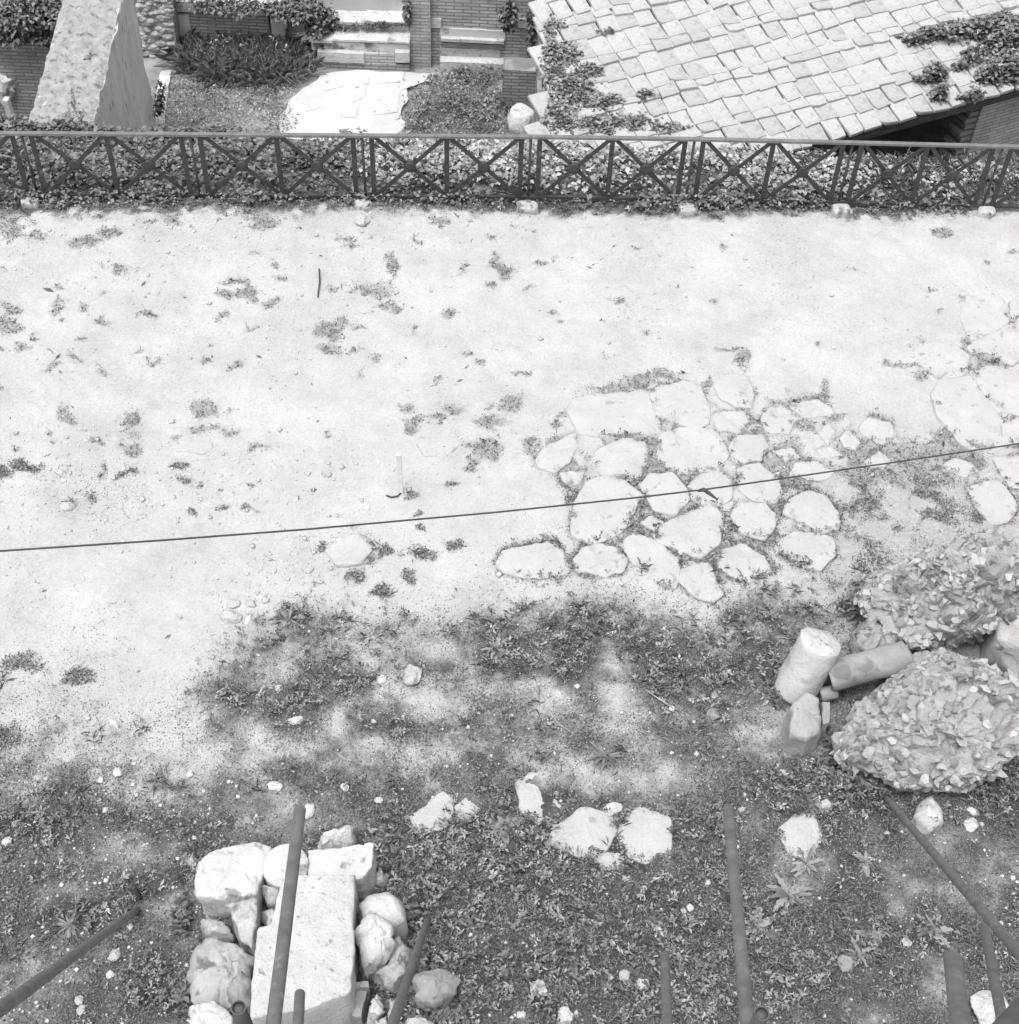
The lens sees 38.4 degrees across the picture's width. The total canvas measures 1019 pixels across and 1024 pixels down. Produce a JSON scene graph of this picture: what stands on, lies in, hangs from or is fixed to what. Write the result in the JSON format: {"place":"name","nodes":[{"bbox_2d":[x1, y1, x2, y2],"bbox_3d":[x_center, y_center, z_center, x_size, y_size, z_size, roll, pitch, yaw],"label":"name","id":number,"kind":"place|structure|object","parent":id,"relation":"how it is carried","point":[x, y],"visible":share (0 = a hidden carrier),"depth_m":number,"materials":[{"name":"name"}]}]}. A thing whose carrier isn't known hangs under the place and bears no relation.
{"place":"outdoors","nodes":[
{"label":"outdoors","id":0,"kind":"place"},
{"bbox_2d":[154,70,171,131],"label":"court path","id":1,"kind":"structure","parent":0,"point":[164,76],"depth_m":26.35,"materials":[{"name":"stone"}]},
{"bbox_2d":[134,0,316,32],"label":"back terrain","id":2,"kind":"structure","parent":0,"point":[299,28],"depth_m":27.59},
{"bbox_2d":[266,805,305,1023],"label":"scaffold pipe","id":3,"kind":"object","parent":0,"point":[278,985],"visible":1,"depth_m":6.51,"materials":[{"name":"metal"}]},
{"bbox_2d":[279,70,434,142],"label":"court floor","id":4,"kind":"structure","parent":0,"point":[370,101],"depth_m":26.14,"materials":[{"name":"stone"}]},
{"bbox_2d":[0,0,955,160],"bbox_3d":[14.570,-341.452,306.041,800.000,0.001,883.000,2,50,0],"label":"excavated terrain","id":5,"kind":"structure","parent":0,"point":[938,131],"depth_m":26.15,"materials":[{"name":"soil"}]},
{"bbox_2d":[0,21,50,124],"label":"brick wall","id":6,"kind":"structure","parent":5,"relation":"on","point":[24,65],"depth_m":24.26,"materials":[{"name":"brick"}]},
{"bbox_2d":[0,74,17,105],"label":"masonry lump","id":7,"kind":"object","parent":6,"relation":"attached to","point":[7,86],"visible":0.88,"depth_m":24.40,"materials":[{"name":"stone"}]},
{"bbox_2d":[0,0,62,49],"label":"hanging ivy","id":8,"kind":"object","parent":6,"relation":"hanging from","point":[35,24],"visible":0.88,"depth_m":23.17,"materials":[{"name":"grey plant"}]},
{"bbox_2d":[28,0,155,131],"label":"ruined wall","id":9,"kind":"structure","parent":5,"relation":"on","point":[108,83],"depth_m":22.30,"materials":[{"name":"stone"}]},
{"bbox_2d":[152,79,165,117],"bbox_3d":[-6.084,-6.516,23.559,1.170,1.036,0.327,2,50,0],"label":"wall ivy","id":10,"kind":"object","parent":9,"relation":"attached to","point":[159,104],"depth_m":23.45,"materials":[{"name":"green plant"}]},
{"bbox_2d":[136,0,179,58],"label":"rubble pier","id":11,"kind":"structure","parent":5,"relation":"on","point":[159,19],"depth_m":26.52,"materials":[{"name":"stone"}]},
{"bbox_2d":[153,73,301,132],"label":"court weeds","id":12,"kind":"object","parent":5,"relation":"on","point":[271,99],"visible":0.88,"depth_m":25.97,"materials":[{"name":"grey plant"}]},
{"bbox_2d":[176,0,286,37],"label":"brick wall","id":13,"kind":"structure","parent":5,"relation":"on","point":[202,23],"depth_m":26.86,"materials":[{"name":"brick"}]},
{"bbox_2d":[173,0,339,57],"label":"hanging ivy","id":14,"kind":"object","parent":13,"relation":"hanging from","point":[314,14],"visible":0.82,"depth_m":26.32,"materials":[{"name":"grey plant"}]},
{"bbox_2d":[153,22,331,91],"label":"tall weeds","id":15,"kind":"object","parent":5,"relation":"on","point":[260,65],"visible":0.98,"depth_m":26.53,"materials":[{"name":"grey plant"}]},
{"bbox_2d":[311,0,410,71],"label":"marble steps","id":16,"kind":"structure","parent":5,"relation":"on","point":[380,49],"depth_m":26.69,"materials":[{"name":"stone"}]},
{"bbox_2d":[326,20,405,32],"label":"step weeds","id":17,"kind":"object","parent":16,"relation":"on","point":[387,26],"visible":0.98,"depth_m":26.58,"materials":[{"name":"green plant"}]},
{"bbox_2d":[409,0,431,67],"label":"brick pier","id":18,"kind":"structure","parent":5,"relation":"on","point":[420,41],"depth_m":26.51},
{"bbox_2d":[396,63,514,139],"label":"court weeds","id":19,"kind":"object","parent":5,"relation":"on","point":[464,107],"visible":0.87,"depth_m":26.12,"materials":[{"name":"grey plant"}]},
{"bbox_2d":[401,0,537,57],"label":"wall ivy","id":20,"kind":"object","parent":5,"relation":"on","point":[510,8],"depth_m":25.94,"materials":[{"name":"grey plant"}]},
{"bbox_2d":[431,0,537,74],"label":"marble steps","id":21,"kind":"structure","parent":5,"relation":"on","point":[466,32],"depth_m":26.59,"materials":[{"name":"white stone"}]},
{"bbox_2d":[502,57,536,109],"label":"wall","id":22,"kind":"structure","parent":5,"relation":"on","point":[519,80],"depth_m":25.85,"materials":[{"name":"brick"}]},
{"bbox_2d":[507,103,533,143],"bbox_3d":[0.212,-6.565,24.943,0.532,0.687,0.511,25,54,18],"label":"marble fragment","id":23,"kind":"object","parent":5,"relation":"on","point":[520,116],"visible":0.64,"depth_m":24.68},
{"bbox_2d":[522,0,1018,157],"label":"tiled roof","id":24,"kind":"structure","parent":5,"relation":"on","point":[816,69],"depth_m":22.04,"materials":[{"name":"tile"}]},
{"bbox_2d":[538,13,692,135],"bbox_3d":[1.556,-6.364,21.458,2.316,0.802,2.230,2,50,0],"label":"roof ivy","id":25,"kind":"object","parent":24,"relation":"on","point":[557,57],"visible":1,"depth_m":21.27,"materials":[{"name":"grey plant"}]},
{"bbox_2d":[895,9,1018,105],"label":"roof ivy","id":26,"kind":"object","parent":24,"relation":"on","point":[1003,64],"visible":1,"depth_m":22.66,"materials":[{"name":"grey plant"}]},
{"bbox_2d":[939,97,1018,163],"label":"gable brick wall","id":27,"kind":"structure","parent":5,"relation":"on","point":[996,123],"depth_m":23.91,"materials":[{"name":"brick"}]},
{"bbox_2d":[0,185,1011,860],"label":"litter","id":28,"kind":"object","parent":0,"point":[356,469],"visible":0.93,"depth_m":16.09,"materials":[{"name":"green plant"}]},
{"bbox_2d":[0,125,1018,1023],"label":"ground","id":29,"kind":"structure","parent":0,"point":[574,329],"depth_m":15.88,"materials":[{"name":"soil"}]},
{"bbox_2d":[20,197,39,208],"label":"footing stone","id":30,"kind":"object","parent":29,"relation":"on","point":[33,205],"visible":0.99,"depth_m":18.64,"materials":[{"name":"stone"}]},
{"bbox_2d":[50,912,79,940],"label":"weed rosette","id":31,"kind":"object","parent":29,"relation":"on","point":[64,924],"visible":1,"depth_m":12.50,"materials":[{"name":"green plant"}]},
{"bbox_2d":[0,907,139,1017],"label":"scaffold pipe","id":32,"kind":"object","parent":29,"relation":"on","point":[13,999],"visible":1,"depth_m":7.23,"materials":[{"name":"metal"}]},
{"bbox_2d":[188,1001,234,1023],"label":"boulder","id":33,"kind":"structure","parent":29,"relation":"on","point":[212,1012],"depth_m":11.60,"materials":[{"name":"white stone"}]},
{"bbox_2d":[200,918,235,942],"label":"rough stone","id":34,"kind":"object","parent":29,"relation":"on","point":[218,929],"visible":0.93,"depth_m":12.32,"materials":[{"name":"stone"}]},
{"bbox_2d":[186,937,253,1012],"bbox_3d":[-2.379,3.896,12.124,0.582,0.624,0.635,2,50,0],"label":"limestone boulder","id":35,"kind":"object","parent":29,"relation":"on","point":[216,966],"visible":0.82,"depth_m":11.96,"materials":[{"name":"stone"}]},
{"bbox_2d":[226,971,251,1018],"bbox_3d":[-2.178,3.944,11.874,0.271,0.468,0.283,-28,57,-23],"label":"grey boulder","id":36,"kind":"object","parent":35,"relation":"on","point":[239,988],"visible":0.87,"depth_m":11.73,"materials":[{"name":"stone"}]},
{"bbox_2d":[220,610,241,623],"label":"loose stone","id":37,"kind":"object","parent":29,"relation":"on","point":[230,616],"visible":1,"depth_m":14.56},
{"bbox_2d":[194,842,271,917],"bbox_3d":[-2.399,3.205,12.665,0.662,0.566,0.548,2,50,0],"label":"carved block","id":38,"kind":"object","parent":29,"relation":"on","point":[227,875],"depth_m":12.46,"materials":[{"name":"white stone"}]},
{"bbox_2d":[231,1000,250,1023],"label":"scaffold pipe","id":39,"kind":"object","parent":29,"relation":"on","point":[239,1011],"visible":1,"depth_m":5.89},
{"bbox_2d":[293,989,304,1023],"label":"scaffold pipe","id":40,"kind":"object","parent":39,"relation":"attached to","point":[299,1006],"visible":1,"depth_m":7.68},
{"bbox_2d":[225,898,263,956],"bbox_3d":[-2.176,3.561,12.357,0.271,0.595,0.466,-18,53,-16],"label":"wedge stone","id":41,"kind":"object","parent":29,"relation":"on","point":[246,922],"visible":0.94,"depth_m":12.18,"materials":[{"name":"stone"}]},
{"bbox_2d":[260,908,274,925],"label":"underlying stone","id":42,"kind":"object","parent":29,"relation":"on","point":[266,917],"visible":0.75,"depth_m":12.34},
{"bbox_2d":[262,885,278,908],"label":"underlying stone","id":43,"kind":"object","parent":29,"relation":"on","point":[270,894],"visible":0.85,"depth_m":12.37,"materials":[{"name":"stone"}]},
{"bbox_2d":[263,844,308,888],"bbox_3d":[-1.923,3.105,12.624,0.425,0.594,0.476,2,50,0],"label":"column drum","id":44,"kind":"object","parent":29,"relation":"on","point":[274,866],"depth_m":12.40,"materials":[{"name":"white stone"}]},
{"bbox_2d":[270,605,305,630],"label":"weed rosette","id":45,"kind":"object","parent":29,"relation":"on","point":[289,620],"visible":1,"depth_m":14.60,"materials":[{"name":"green plant"}]},
{"bbox_2d":[250,874,358,1023],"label":"marble slab","id":46,"kind":"object","parent":29,"relation":"on","point":[322,971],"depth_m":11.84,"materials":[{"name":"stone"}]},
{"bbox_2d":[317,825,356,848],"bbox_3d":[-1.533,2.941,12.989,0.349,0.437,0.247,2,50,0],"label":"white boulder","id":47,"kind":"object","parent":29,"relation":"on","point":[344,836],"visible":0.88,"depth_m":12.85,"materials":[{"name":"stone"}]},
{"bbox_2d":[308,842,378,903],"bbox_3d":[-1.448,3.145,12.708,0.625,0.622,0.375,2,50,0],"label":"moulded block","id":48,"kind":"object","parent":29,"relation":"on","point":[359,862],"depth_m":12.49,"materials":[{"name":"white stone"}]},
{"bbox_2d":[351,990,368,1023],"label":"brick fragment","id":49,"kind":"object","parent":29,"relation":"on","point":[361,1003],"visible":0.94,"depth_m":11.96,"materials":[{"name":"grey brick"}]},
{"bbox_2d":[354,199,372,210],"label":"footing stone","id":50,"kind":"object","parent":29,"relation":"on","point":[361,204],"visible":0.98,"depth_m":18.79,"materials":[{"name":"stone"}]},
{"bbox_2d":[354,913,395,981],"bbox_3d":[-1.125,3.660,12.243,0.403,0.709,0.406,-24,55,-20],"label":"marble boulder","id":51,"kind":"object","parent":29,"relation":"on","point":[374,939],"visible":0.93,"depth_m":12.02,"materials":[{"name":"stone"}]},
{"bbox_2d":[367,994,384,1023],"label":"white chunk","id":52,"kind":"object","parent":29,"relation":"on","point":[376,1010],"visible":0.98,"depth_m":11.88,"materials":[{"name":"stone"}]},
{"bbox_2d":[375,867,388,892],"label":"stone","id":53,"kind":"object","parent":29,"relation":"on","point":[382,880],"visible":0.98,"depth_m":12.73,"materials":[{"name":"stone"}]},
{"bbox_2d":[357,892,407,939],"bbox_3d":[-1.088,3.465,12.463,0.453,0.603,0.336,2,50,0],"label":"boulder","id":54,"kind":"object","parent":29,"relation":"on","point":[389,907],"depth_m":12.26,"materials":[{"name":"stone"}]},
{"bbox_2d":[373,934,412,995],"bbox_3d":[-0.920,3.818,12.250,0.294,0.517,0.457,25,54,18],"label":"layered stone","id":55,"kind":"object","parent":29,"relation":"on","point":[389,976],"visible":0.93,"depth_m":12.08,"materials":[{"name":"stone"}]},
{"bbox_2d":[396,453,402,493],"bbox_3d":[-1.167,-0.372,15.586,0.060,0.702,0.070,2,50,0],"label":"wooden stake","id":56,"kind":"object","parent":29,"relation":"on","point":[399,472],"visible":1,"depth_m":15.52,"materials":[{"name":"white wood"}]},
{"bbox_2d":[387,917,430,1023],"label":"scaffold pipe","id":57,"kind":"object","parent":29,"relation":"on","point":[399,1004],"visible":1,"depth_m":9.13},
{"bbox_2d":[401,664,421,685],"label":"loose stone","id":58,"kind":"object","parent":29,"relation":"on","point":[412,673],"visible":1,"depth_m":14.16,"materials":[{"name":"stone"}]},
{"bbox_2d":[405,1017,433,1023],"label":"flat rubble","id":59,"kind":"object","parent":29,"relation":"on","point":[417,1020],"visible":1,"depth_m":11.90,"materials":[{"name":"stone"}]},
{"bbox_2d":[412,968,460,1009],"bbox_3d":[-0.604,3.988,12.118,0.403,0.486,0.298,2,50,0],"label":"grey block","id":60,"kind":"object","parent":29,"relation":"on","point":[435,988],"depth_m":11.96,"materials":[{"name":"stone"}]},
{"bbox_2d":[481,632,509,659],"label":"weed rosette","id":61,"kind":"object","parent":29,"relation":"on","point":[500,643],"visible":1,"depth_m":14.44,"materials":[{"name":"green plant"}]},
{"bbox_2d":[0,179,991,216],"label":"ivy fringe","id":62,"kind":"object","parent":29,"relation":"on","point":[645,203],"visible":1,"depth_m":18.90,"materials":[{"name":"grey plant"}]},
{"bbox_2d":[489,809,523,844],"bbox_3d":[-0.036,2.832,13.249,0.309,0.083,0.346,25,54,18],"label":"weed rosette","id":63,"kind":"object","parent":29,"relation":"on","point":[498,826],"visible":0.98,"depth_m":13.25,"materials":[{"name":"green plant"}]},
{"bbox_2d":[0,113,1018,207],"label":"ivy bank","id":64,"kind":"structure","parent":29,"relation":"on","point":[318,149],"depth_m":19.39,"materials":[{"name":"grey plant"}]},
{"bbox_2d":[0,131,1018,208],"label":"iron fence","id":65,"kind":"object","parent":29,"relation":"on","point":[573,168],"visible":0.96,"depth_m":18.53,"materials":[{"name":"metal"}]},
{"bbox_2d":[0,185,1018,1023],"bbox_3d":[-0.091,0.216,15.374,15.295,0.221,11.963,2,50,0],"label":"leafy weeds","id":66,"kind":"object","parent":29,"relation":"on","point":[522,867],"visible":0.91,"depth_m":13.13,"materials":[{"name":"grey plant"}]},
{"bbox_2d":[516,200,538,214],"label":"footing stone","id":67,"kind":"object","parent":29,"relation":"on","point":[524,207],"visible":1,"depth_m":18.87,"materials":[{"name":"stone"}]},
{"bbox_2d":[530,980,547,996],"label":"loose stone","id":68,"kind":"object","parent":29,"relation":"on","point":[541,988],"visible":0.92,"depth_m":12.25,"materials":[{"name":"white stone"}]},
{"bbox_2d":[557,1006,573,1023],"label":"loose stone","id":69,"kind":"object","parent":29,"relation":"on","point":[565,1015],"visible":0.98,"depth_m":12.09,"materials":[{"name":"white stone"}]},
{"bbox_2d":[167,576,1018,1023],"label":"clump weeds","id":70,"kind":"object","parent":29,"relation":"on","point":[181,918],"visible":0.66,"depth_m":12.97,"materials":[{"name":"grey plant"}]},
{"bbox_2d":[584,741,623,772],"bbox_3d":[0.855,2.277,13.712,0.337,0.095,0.315,35,57,24],"label":"weed rosette","id":71,"kind":"object","parent":29,"relation":"on","point":[601,754],"visible":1,"depth_m":13.71,"materials":[{"name":"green plant"}]},
{"bbox_2d":[603,802,622,814],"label":"loose stone","id":72,"kind":"object","parent":29,"relation":"on","point":[616,807],"visible":1,"depth_m":13.35,"materials":[{"name":"white stone"}]},
{"bbox_2d":[678,201,697,215],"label":"footing stone","id":73,"kind":"object","parent":29,"relation":"on","point":[690,208],"visible":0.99,"depth_m":18.92,"materials":[{"name":"stone"}]},
{"bbox_2d":[749,1005,769,1023],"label":"scaffold pipe","id":74,"kind":"object","parent":29,"relation":"on","point":[761,1014],"visible":1,"depth_m":5.80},
{"bbox_2d":[660,951,672,1023],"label":"scaffold pipe","id":75,"kind":"object","parent":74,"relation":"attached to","point":[666,1005],"visible":1,"depth_m":8.21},
{"bbox_2d":[723,804,753,1023],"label":"scaffold pipe","id":76,"kind":"object","parent":74,"relation":"attached to","point":[745,999],"visible":0.99,"depth_m":7.00,"materials":[{"name":"metal"}]},
{"bbox_2d":[745,906,775,942],"bbox_3d":[2.146,3.565,12.687,0.366,0.096,0.368,2,50,0],"label":"weed rosette","id":77,"kind":"object","parent":29,"relation":"on","point":[764,923],"visible":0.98,"depth_m":12.66,"materials":[{"name":"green plant"}]},
{"bbox_2d":[766,871,813,911],"bbox_3d":[2.481,3.344,12.895,0.418,0.102,0.410,2,50,0],"label":"weed rosette","id":78,"kind":"object","parent":29,"relation":"on","point":[783,890],"visible":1,"depth_m":12.88,"materials":[{"name":"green plant"}]},
{"bbox_2d":[782,692,820,757],"bbox_3d":[2.765,2.025,13.866,0.330,0.506,0.517,2,50,0],"label":"tuff block","id":79,"kind":"object","parent":29,"relation":"on","point":[801,731],"depth_m":13.70,"materials":[{"name":"stone"}]},
{"bbox_2d":[774,627,840,703],"bbox_3d":[2.864,1.499,14.083,0.628,0.775,0.425,-36,60,-28],"label":"column shaft","id":80,"kind":"object","parent":29,"relation":"on","point":[810,660],"visible":0.94,"depth_m":13.91,"materials":[{"name":"stone"}]},
{"bbox_2d":[790,844,825,876],"bbox_3d":[2.651,3.115,13.118,0.354,0.075,0.285,-7,51,-8],"label":"weed rosette","id":81,"kind":"object","parent":29,"relation":"on","point":[800,867],"visible":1,"depth_m":13.10,"materials":[{"name":"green plant"}]},
{"bbox_2d":[818,702,829,740],"bbox_3d":[2.979,2.019,13.933,0.094,0.416,0.271,6,50,3],"label":"brick fragment","id":82,"kind":"object","parent":29,"relation":"on","point":[824,707],"visible":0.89,"depth_m":13.79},
{"bbox_2d":[818,685,838,701],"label":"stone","id":83,"kind":"object","parent":29,"relation":"on","point":[826,693],"depth_m":14.06,"materials":[{"name":"grey stone"}]},
{"bbox_2d":[831,203,849,217],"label":"footing stone","id":84,"kind":"object","parent":29,"relation":"on","point":[839,210],"visible":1,"depth_m":18.99,"materials":[{"name":"stone"}]},
{"bbox_2d":[837,954,854,971],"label":"loose stone","id":85,"kind":"object","parent":29,"relation":"on","point":[847,961],"visible":1,"depth_m":12.45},
{"bbox_2d":[844,934,876,966],"bbox_3d":[2.993,3.781,12.522,0.255,0.092,0.309,21,53,15],"label":"weed rosette","id":86,"kind":"object","parent":29,"relation":"on","point":[856,950],"visible":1,"depth_m":12.53,"materials":[{"name":"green plant"}]},
{"bbox_2d":[853,850,872,876],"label":"weed rosette","id":87,"kind":"object","parent":29,"relation":"on","point":[863,863],"visible":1,"depth_m":13.11,"materials":[{"name":"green plant"}]},
{"bbox_2d":[854,927,888,954],"bbox_3d":[3.103,3.665,12.630,0.275,0.083,0.260,24,53,17],"label":"weed rosette","id":88,"kind":"object","parent":29,"relation":"on","point":[859,932],"visible":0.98,"depth_m":12.62,"materials":[{"name":"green plant"}]},
{"bbox_2d":[848,615,919,653],"bbox_3d":[3.837,1.203,14.604,0.908,0.616,0.682,2,50,0],"label":"rubble heap","id":89,"kind":"object","parent":29,"relation":"on","point":[867,633],"visible":0.31,"depth_m":14.37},
{"bbox_2d":[829,647,1018,794],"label":"rubble masonry","id":90,"kind":"object","parent":29,"relation":"on","point":[940,719],"visible":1,"depth_m":13.40,"materials":[{"name":"stone"}]},
{"bbox_2d":[828,641,913,690],"bbox_3d":[3.443,1.475,14.035,0.848,0.443,0.314,-7,51,-8],"label":"column shaft","id":91,"kind":"object","parent":90,"relation":"on","point":[866,666],"visible":0.84,"depth_m":13.91,"materials":[{"name":"grey stone"}]},
{"bbox_2d":[911,796,943,834],"bbox_3d":[3.799,2.790,13.384,0.294,0.331,0.312,-15,52,-14],"label":"tuff boulder","id":92,"kind":"object","parent":29,"relation":"on","point":[927,818],"visible":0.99,"depth_m":13.27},
{"bbox_2d":[916,914,953,947],"bbox_3d":[3.705,3.611,12.708,0.361,0.088,0.311,13,51,9],"label":"weed rosette","id":93,"kind":"object","parent":29,"relation":"on","point":[944,929],"visible":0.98,"depth_m":12.68,"materials":[{"name":"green plant"}]},
{"bbox_2d":[853,520,1018,651],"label":"rubble masonry","id":94,"kind":"object","parent":29,"relation":"on","point":[957,592],"visible":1,"depth_m":14.04,"materials":[{"name":"stone"}]},
{"bbox_2d":[883,795,1018,961],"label":"scaffold pipe","id":95,"kind":"object","parent":29,"relation":"on","point":[1001,932],"visible":1,"depth_m":9.07,"materials":[{"name":"metal"}]},
{"bbox_2d":[980,923,1005,1018],"bbox_3d":[2.605,2.683,7.737,0.062,2.145,2.167,19,52,13],"label":"scaffold pipe","id":96,"kind":"object","parent":95,"relation":"attached to","point":[994,978],"visible":0.85,"depth_m":8.37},
{"bbox_2d":[963,817,978,832],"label":"loose stone","id":97,"kind":"object","parent":29,"relation":"on","point":[971,824],"visible":1,"depth_m":13.35,"materials":[{"name":"white stone"}]},
{"bbox_2d":[976,206,995,217],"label":"footing stone","id":98,"kind":"object","parent":29,"relation":"on","point":[983,211],"visible":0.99,"depth_m":19.05,"materials":[{"name":"stone"}]},
{"bbox_2d":[970,990,1008,1023],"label":"loose stone","id":99,"kind":"object","parent":29,"relation":"on","point":[981,1002],"visible":0.66,"depth_m":12.18,"materials":[{"name":"white stone"}]},
{"bbox_2d":[979,537,1018,665],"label":"smooth block","id":100,"kind":"object","parent":29,"relation":"on","point":[1002,639],"depth_m":14.24,"materials":[{"name":"stone"}]},
{"bbox_2d":[991,655,1018,678],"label":"dark boulder","id":101,"kind":"object","parent":29,"relation":"on","point":[1004,663],"visible":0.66,"depth_m":14.21,"materials":[{"name":"grey stone"}]},
{"bbox_2d":[0,192,1018,1023],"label":"short grass","id":102,"kind":"structure","parent":0,"point":[934,494],"depth_m":13.29,"materials":[{"name":"plant"}]},
{"bbox_2d":[0,164,1018,1023],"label":"gravel","id":103,"kind":"structure","parent":0,"point":[576,686],"depth_m":13.92,"materials":[{"name":"gravel"}]},
{"bbox_2d":[0,443,1018,551],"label":"wire cable","id":104,"kind":"object","parent":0,"point":[98,544],"visible":1,"depth_m":5.55,"materials":[{"name":"metal"}]},
{"bbox_2d":[943,950,971,1023],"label":"scaffold pipe","id":105,"kind":"object","parent":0,"point":[957,1001],"visible":1,"depth_m":4.51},
{"bbox_2d":[992,996,1018,1023],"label":"scaffold pipe","id":106,"kind":"object","parent":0,"point":[1009,1014],"visible":1,"depth_m":2.91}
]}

